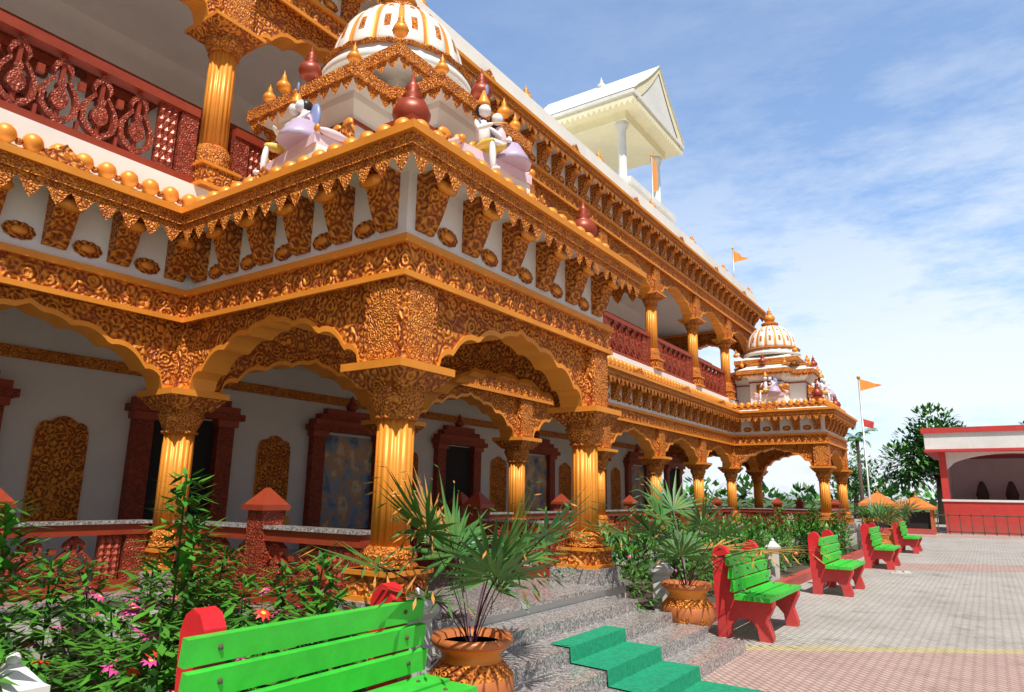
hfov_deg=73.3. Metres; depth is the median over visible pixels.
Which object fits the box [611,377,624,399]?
bracket
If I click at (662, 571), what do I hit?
bollard
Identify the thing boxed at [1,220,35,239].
ground rosette
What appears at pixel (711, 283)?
bracket roof
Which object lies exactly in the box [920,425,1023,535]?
stage pavilion
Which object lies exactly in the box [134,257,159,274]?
ground rosette
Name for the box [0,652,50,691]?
bollard
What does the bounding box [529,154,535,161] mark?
roof rosette
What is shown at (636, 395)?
bracket
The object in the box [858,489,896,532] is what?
shrine kiosk
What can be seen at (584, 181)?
bracket roof
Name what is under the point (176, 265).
cornice bracket
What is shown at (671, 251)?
bracket roof
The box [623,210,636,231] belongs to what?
bracket roof
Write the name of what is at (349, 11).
bracket roof
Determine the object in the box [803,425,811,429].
ground rosette
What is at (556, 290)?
ground rosette
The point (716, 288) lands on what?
bracket roof
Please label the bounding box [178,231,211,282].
bracket
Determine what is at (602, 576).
column blocks
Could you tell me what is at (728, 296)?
bracket roof
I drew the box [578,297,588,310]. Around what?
ground rosette
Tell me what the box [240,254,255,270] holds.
ground rosette
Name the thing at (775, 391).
couple statue
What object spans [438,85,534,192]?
couple statue
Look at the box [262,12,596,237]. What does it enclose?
porch finials
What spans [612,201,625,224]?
bracket roof
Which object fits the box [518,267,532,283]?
ground rosette
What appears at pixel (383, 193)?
cornice bracket
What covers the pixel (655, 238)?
bracket roof
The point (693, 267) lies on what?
bracket roof
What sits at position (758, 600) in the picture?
bench
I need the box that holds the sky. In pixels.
[425,0,1023,501]
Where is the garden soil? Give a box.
[34,544,857,691]
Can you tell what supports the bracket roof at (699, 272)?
attached to the cornice at (322, 19)
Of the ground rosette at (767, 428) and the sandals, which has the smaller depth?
the sandals
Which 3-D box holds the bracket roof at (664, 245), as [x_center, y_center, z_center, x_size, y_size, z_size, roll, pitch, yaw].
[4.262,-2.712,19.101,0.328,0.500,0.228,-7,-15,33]
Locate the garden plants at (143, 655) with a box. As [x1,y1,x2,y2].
[0,467,368,691]
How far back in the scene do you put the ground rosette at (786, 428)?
22.03 m
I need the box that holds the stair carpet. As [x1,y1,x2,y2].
[550,625,766,691]
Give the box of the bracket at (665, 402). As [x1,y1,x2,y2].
[661,394,673,413]
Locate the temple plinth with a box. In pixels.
[0,526,857,691]
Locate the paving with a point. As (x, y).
(947, 615)
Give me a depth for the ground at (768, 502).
188.98 m
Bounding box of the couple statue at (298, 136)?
[253,82,354,174]
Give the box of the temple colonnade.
[0,0,853,611]
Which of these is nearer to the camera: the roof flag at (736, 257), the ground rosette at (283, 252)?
the ground rosette at (283, 252)
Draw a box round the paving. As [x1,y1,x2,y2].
[701,512,1023,691]
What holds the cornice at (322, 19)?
attached to the temple walls at (61, 19)
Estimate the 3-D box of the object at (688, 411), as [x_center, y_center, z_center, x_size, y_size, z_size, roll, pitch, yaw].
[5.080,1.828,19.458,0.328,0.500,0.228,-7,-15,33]
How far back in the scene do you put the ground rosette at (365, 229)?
5.91 m
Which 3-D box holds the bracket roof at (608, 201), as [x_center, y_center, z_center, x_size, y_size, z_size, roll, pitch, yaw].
[2.315,-3.350,16.289,0.328,0.500,0.228,-7,-15,33]
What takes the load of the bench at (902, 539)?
on the paving
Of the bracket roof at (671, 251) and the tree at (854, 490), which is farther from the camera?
the tree at (854, 490)
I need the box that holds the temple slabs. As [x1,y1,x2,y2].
[0,0,739,443]
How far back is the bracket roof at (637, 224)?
17.66 m
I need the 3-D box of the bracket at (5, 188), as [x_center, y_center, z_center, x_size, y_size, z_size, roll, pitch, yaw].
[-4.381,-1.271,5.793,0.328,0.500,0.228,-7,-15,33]
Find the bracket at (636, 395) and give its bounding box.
[632,384,645,405]
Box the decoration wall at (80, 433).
[0,7,711,565]
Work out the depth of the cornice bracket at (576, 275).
7.81 m
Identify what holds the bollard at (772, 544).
on the garden soil
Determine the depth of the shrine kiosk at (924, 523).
31.78 m
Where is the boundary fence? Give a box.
[787,512,1023,536]
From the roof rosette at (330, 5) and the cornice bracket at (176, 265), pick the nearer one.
the cornice bracket at (176, 265)
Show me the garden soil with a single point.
(711, 598)
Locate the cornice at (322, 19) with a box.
[271,0,766,344]
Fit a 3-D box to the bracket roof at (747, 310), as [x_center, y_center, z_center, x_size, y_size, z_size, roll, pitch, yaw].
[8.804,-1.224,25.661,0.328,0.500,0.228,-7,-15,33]
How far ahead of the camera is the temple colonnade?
7.17 m
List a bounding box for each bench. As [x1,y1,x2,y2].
[174,582,476,691]
[712,540,801,642]
[808,529,864,596]
[860,522,900,569]
[892,518,922,553]
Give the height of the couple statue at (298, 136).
1.260 m
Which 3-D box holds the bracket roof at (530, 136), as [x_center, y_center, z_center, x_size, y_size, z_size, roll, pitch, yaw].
[0.368,-3.988,13.477,0.328,0.500,0.228,-7,-15,33]
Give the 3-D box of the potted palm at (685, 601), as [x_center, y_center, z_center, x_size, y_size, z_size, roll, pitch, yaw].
[1.966,2.237,7.514,2.753,1.861,2.164,3,-12,-9]
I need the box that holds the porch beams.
[262,327,356,362]
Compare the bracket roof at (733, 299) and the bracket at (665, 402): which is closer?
the bracket at (665, 402)
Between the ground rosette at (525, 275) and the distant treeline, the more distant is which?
the distant treeline
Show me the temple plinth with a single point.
(505, 607)
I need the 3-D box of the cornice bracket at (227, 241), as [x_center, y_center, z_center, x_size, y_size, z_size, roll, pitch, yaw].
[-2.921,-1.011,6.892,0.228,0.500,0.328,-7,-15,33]
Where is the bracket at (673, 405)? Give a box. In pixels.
[669,396,681,415]
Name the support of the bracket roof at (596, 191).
attached to the cornice at (322, 19)
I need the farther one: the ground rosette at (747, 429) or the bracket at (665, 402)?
the ground rosette at (747, 429)
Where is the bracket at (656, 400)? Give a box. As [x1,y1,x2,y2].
[652,391,664,410]
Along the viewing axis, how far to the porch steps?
6.05 m
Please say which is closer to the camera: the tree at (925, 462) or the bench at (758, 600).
the bench at (758, 600)
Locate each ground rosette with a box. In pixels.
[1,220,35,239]
[72,240,102,258]
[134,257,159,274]
[208,263,222,278]
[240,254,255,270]
[274,243,291,260]
[312,232,331,250]
[354,220,375,238]
[438,228,457,247]
[481,249,497,266]
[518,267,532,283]
[550,283,562,298]
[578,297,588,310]
[744,427,751,431]
[763,426,770,430]
[782,426,790,430]
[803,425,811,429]
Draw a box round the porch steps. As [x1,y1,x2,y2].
[431,596,745,691]
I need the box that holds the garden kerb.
[713,548,863,622]
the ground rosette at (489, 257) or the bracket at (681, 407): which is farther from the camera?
the bracket at (681, 407)
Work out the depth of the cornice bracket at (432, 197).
5.77 m
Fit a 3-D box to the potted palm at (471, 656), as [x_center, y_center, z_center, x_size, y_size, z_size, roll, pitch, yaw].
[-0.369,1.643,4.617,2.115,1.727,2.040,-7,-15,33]
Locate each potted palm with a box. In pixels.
[294,461,609,691]
[567,467,834,629]
[849,495,908,544]
[865,496,926,544]
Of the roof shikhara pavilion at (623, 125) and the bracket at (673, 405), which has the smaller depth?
the bracket at (673, 405)
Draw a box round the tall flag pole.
[856,376,880,506]
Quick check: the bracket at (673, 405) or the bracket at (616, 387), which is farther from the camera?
the bracket at (673, 405)
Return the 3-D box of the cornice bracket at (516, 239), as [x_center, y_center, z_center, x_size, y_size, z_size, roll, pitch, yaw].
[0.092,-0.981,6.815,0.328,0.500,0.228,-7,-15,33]
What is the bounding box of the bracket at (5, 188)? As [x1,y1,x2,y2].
[0,178,13,213]
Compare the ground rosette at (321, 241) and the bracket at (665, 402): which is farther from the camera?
the bracket at (665, 402)
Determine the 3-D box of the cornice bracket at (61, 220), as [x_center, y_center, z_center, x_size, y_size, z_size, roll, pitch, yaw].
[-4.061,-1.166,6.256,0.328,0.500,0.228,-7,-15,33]
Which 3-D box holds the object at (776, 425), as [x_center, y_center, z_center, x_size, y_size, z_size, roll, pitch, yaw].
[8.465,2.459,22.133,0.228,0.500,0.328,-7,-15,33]
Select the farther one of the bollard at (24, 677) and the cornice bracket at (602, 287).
the cornice bracket at (602, 287)
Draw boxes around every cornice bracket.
[41,192,80,249]
[106,211,146,266]
[164,229,203,281]
[206,219,242,274]
[239,206,276,265]
[273,194,314,255]
[315,178,355,244]
[359,164,400,232]
[415,170,456,236]
[462,196,498,257]
[501,219,535,275]
[536,238,567,291]
[565,256,594,304]
[591,272,618,316]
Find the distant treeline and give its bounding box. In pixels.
[662,474,937,516]
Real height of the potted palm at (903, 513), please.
1.691 m
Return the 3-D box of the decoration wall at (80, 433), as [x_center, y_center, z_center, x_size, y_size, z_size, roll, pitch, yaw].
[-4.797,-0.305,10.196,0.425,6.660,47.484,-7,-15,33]
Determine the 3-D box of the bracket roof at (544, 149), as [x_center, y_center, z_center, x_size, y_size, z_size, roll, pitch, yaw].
[0.693,-3.882,13.946,0.328,0.500,0.228,-7,-15,33]
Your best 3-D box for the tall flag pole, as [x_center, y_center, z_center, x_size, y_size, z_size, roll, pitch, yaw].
[16.955,4.992,32.038,1.185,7.290,0.171,1,-12,-2]
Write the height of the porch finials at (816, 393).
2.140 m
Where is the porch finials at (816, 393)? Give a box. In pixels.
[730,344,840,406]
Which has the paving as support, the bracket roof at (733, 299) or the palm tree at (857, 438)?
the palm tree at (857, 438)
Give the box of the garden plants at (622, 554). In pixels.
[515,504,860,609]
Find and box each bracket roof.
[340,0,364,22]
[490,100,501,113]
[504,114,521,126]
[521,127,538,154]
[537,141,554,168]
[551,152,567,179]
[565,163,580,189]
[578,174,593,198]
[590,183,604,207]
[601,192,615,215]
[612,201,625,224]
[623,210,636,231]
[632,217,644,238]
[641,225,653,245]
[650,231,662,251]
[658,238,671,257]
[666,245,677,263]
[674,251,684,269]
[681,257,692,274]
[688,262,699,279]
[695,267,704,284]
[701,272,710,289]
[707,277,717,293]
[713,282,723,297]
[718,286,727,301]
[724,290,732,305]
[729,294,737,309]
[734,299,743,313]
[738,302,746,316]
[743,306,751,319]
[747,309,756,322]
[752,313,759,326]
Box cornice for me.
[0,118,857,452]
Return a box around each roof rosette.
[323,0,337,12]
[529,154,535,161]
[544,165,550,172]
[558,175,564,183]
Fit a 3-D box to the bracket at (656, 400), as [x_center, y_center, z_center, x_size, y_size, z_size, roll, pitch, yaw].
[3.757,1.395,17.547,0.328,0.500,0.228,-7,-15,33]
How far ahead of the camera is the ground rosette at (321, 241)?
6.21 m
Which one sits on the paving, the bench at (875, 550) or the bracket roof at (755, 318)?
the bench at (875, 550)
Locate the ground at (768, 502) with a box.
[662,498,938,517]
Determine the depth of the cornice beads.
6.89 m
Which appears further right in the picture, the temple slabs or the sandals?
the sandals
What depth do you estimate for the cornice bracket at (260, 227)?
6.60 m
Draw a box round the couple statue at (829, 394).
[808,371,835,401]
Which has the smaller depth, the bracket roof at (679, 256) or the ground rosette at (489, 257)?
the ground rosette at (489, 257)
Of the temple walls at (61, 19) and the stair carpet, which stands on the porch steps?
the stair carpet
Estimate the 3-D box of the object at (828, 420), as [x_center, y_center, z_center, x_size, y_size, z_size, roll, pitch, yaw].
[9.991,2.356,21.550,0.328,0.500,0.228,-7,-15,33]
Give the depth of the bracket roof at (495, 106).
12.48 m
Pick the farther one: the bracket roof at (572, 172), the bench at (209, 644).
the bracket roof at (572, 172)
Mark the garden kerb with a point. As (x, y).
(801, 577)
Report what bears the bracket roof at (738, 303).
attached to the cornice at (322, 19)
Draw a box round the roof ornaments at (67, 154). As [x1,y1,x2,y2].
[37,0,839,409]
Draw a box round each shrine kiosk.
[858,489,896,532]
[897,492,937,534]
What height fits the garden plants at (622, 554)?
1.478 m
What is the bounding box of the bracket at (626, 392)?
[622,381,635,402]
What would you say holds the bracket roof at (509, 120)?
attached to the cornice at (322, 19)
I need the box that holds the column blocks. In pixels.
[138,522,856,620]
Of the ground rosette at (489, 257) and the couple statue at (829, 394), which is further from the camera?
the couple statue at (829, 394)
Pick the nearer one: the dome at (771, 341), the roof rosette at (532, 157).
the roof rosette at (532, 157)
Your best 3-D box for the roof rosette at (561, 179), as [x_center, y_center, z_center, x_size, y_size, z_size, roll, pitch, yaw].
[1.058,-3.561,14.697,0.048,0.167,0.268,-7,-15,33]
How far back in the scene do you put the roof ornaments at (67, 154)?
14.16 m
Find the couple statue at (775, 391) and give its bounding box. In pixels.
[753,369,789,404]
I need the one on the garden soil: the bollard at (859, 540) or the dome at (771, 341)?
the bollard at (859, 540)
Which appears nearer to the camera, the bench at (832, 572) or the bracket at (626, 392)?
the bench at (832, 572)
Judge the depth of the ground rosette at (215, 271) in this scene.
7.10 m
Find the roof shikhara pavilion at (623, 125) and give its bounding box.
[544,66,683,222]
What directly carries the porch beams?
attached to the temple walls at (61, 19)
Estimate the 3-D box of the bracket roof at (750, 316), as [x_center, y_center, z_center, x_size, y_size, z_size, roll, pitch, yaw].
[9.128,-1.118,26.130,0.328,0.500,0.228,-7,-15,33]
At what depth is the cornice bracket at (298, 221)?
6.30 m
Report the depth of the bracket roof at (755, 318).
26.55 m
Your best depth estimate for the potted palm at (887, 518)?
19.29 m
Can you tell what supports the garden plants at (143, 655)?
on the garden soil
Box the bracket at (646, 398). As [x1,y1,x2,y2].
[642,387,655,408]
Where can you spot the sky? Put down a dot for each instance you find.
(864, 159)
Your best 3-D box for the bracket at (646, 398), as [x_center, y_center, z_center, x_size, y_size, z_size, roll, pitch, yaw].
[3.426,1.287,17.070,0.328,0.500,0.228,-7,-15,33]
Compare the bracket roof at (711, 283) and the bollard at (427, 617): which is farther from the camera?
the bracket roof at (711, 283)
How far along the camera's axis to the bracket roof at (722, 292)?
23.28 m
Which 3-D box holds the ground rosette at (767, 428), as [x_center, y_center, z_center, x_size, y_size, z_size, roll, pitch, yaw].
[8.287,2.698,22.380,0.268,0.167,0.049,-7,-15,33]
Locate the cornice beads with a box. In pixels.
[0,117,845,412]
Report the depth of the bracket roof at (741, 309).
25.15 m
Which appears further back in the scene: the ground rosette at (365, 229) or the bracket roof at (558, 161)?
the bracket roof at (558, 161)
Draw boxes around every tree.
[829,444,890,518]
[844,428,877,523]
[872,402,966,524]
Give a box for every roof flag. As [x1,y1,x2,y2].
[650,154,656,204]
[731,247,747,277]
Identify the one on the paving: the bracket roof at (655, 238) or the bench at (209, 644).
the bench at (209, 644)
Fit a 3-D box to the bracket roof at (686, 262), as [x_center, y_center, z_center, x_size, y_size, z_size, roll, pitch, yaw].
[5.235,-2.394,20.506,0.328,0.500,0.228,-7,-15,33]
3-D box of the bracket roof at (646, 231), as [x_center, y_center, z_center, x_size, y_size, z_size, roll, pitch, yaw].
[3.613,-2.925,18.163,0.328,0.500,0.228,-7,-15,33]
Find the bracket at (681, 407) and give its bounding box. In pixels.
[677,400,688,417]
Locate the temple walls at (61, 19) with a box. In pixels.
[0,0,645,329]
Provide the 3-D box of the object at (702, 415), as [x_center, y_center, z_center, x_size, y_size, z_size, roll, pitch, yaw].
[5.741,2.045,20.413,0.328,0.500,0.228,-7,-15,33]
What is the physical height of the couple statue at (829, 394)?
1.260 m
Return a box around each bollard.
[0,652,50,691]
[407,587,439,677]
[649,558,673,610]
[765,538,780,581]
[855,524,861,549]
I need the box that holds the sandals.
[890,571,911,573]
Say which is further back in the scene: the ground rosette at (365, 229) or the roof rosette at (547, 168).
the roof rosette at (547, 168)
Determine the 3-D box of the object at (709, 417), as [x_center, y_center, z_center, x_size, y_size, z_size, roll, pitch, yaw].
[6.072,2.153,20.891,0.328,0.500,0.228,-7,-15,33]
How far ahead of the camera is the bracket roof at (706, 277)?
21.87 m

